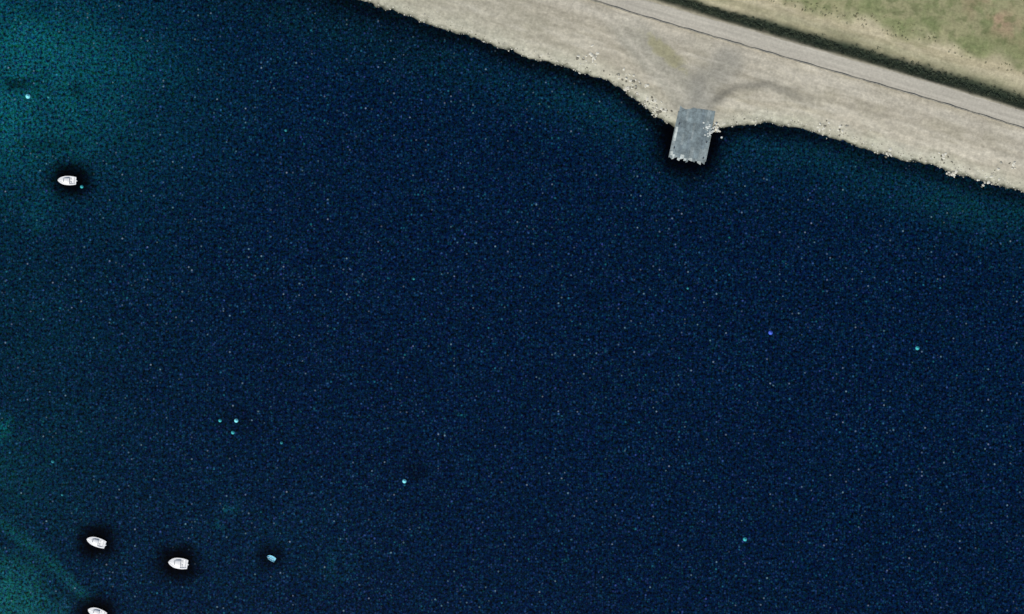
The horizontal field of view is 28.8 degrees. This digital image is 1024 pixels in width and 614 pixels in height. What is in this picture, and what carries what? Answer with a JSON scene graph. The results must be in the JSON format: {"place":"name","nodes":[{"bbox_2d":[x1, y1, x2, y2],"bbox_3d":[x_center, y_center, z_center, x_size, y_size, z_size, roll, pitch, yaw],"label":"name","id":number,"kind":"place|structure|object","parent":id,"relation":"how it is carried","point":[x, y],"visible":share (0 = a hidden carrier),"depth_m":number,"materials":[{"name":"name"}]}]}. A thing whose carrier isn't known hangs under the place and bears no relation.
{"place":"outdoors","nodes":[
{"label":"outdoors","id":0,"kind":"place"},
{"bbox_2d":[0,0,1023,613],"bbox_3d":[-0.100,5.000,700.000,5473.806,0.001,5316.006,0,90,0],"label":"water","id":1,"kind":"structure","parent":0,"point":[546,380],"depth_m":700.00,"materials":[{"name":"blue liquid"}]},
{"bbox_2d":[58,176,76,184],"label":"motorboat","id":2,"kind":"object","parent":1,"relation":"on","point":[68,180],"visible":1,"depth_m":699.09,"materials":[{"name":"white plastic"}]},
{"bbox_2d":[87,537,105,547],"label":"motorboat","id":3,"kind":"object","parent":1,"relation":"on","point":[97,542],"visible":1,"depth_m":699.09,"materials":[{"name":"white plastic"}]},
{"bbox_2d":[88,608,106,613],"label":"motorboat","id":4,"kind":"object","parent":1,"relation":"on","point":[95,611],"visible":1,"depth_m":698.96,"materials":[{"name":"white plastic"}]},
{"bbox_2d":[168,558,188,568],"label":"motorboat","id":5,"kind":"object","parent":1,"relation":"on","point":[179,563],"visible":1,"depth_m":699.09,"materials":[{"name":"white plastic"}]},
{"bbox_2d":[267,555,275,561],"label":"rowing dinghy","id":6,"kind":"object","parent":1,"relation":"on","point":[271,558],"visible":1,"depth_m":699.79,"materials":[{"name":"blue wood"}]},
{"bbox_2d":[362,0,1023,192],"bbox_3d":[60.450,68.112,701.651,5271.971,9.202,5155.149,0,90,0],"label":"ground","id":7,"kind":"structure","parent":0,"point":[674,68],"depth_m":698.31,"materials":[{"name":"grass"},{"name":"sand"},{"name":"dry soil"}]},
{"bbox_2d":[365,0,1021,191],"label":"shoreline rocks","id":8,"kind":"object","parent":7,"relation":"on","point":[715,129],"visible":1,"depth_m":699.46,"materials":[{"name":"beige stone"}]},
{"bbox_2d":[669,106,722,164],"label":"stone jetty","id":9,"kind":"object","parent":7,"relation":"on","point":[692,133],"visible":1,"depth_m":698.74,"materials":[{"name":"concrete"}]},
{"bbox_2d":[590,0,1023,128],"bbox_3d":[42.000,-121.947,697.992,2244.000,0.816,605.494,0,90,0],"label":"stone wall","id":10,"kind":"structure","parent":7,"relation":"on","point":[808,64],"depth_m":697.76,"materials":[{"name":"grey stone"}]},
{"bbox_2d":[667,0,1023,105],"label":"hedgerow","id":11,"kind":"object","parent":7,"relation":"on","point":[901,65],"visible":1,"depth_m":698.42,"materials":[{"name":"green plant"}]},
{"bbox_2d":[769,0,1023,72],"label":"grass tufts","id":12,"kind":"object","parent":7,"relation":"on","point":[875,21],"visible":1,"depth_m":697.58,"materials":[{"name":"plant"}]},
{"bbox_2d":[598,0,1023,126],"bbox_3d":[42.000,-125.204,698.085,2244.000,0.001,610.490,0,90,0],"label":"road","id":13,"kind":"structure","parent":0,"point":[828,61],"depth_m":698.09,"materials":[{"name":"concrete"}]}
]}

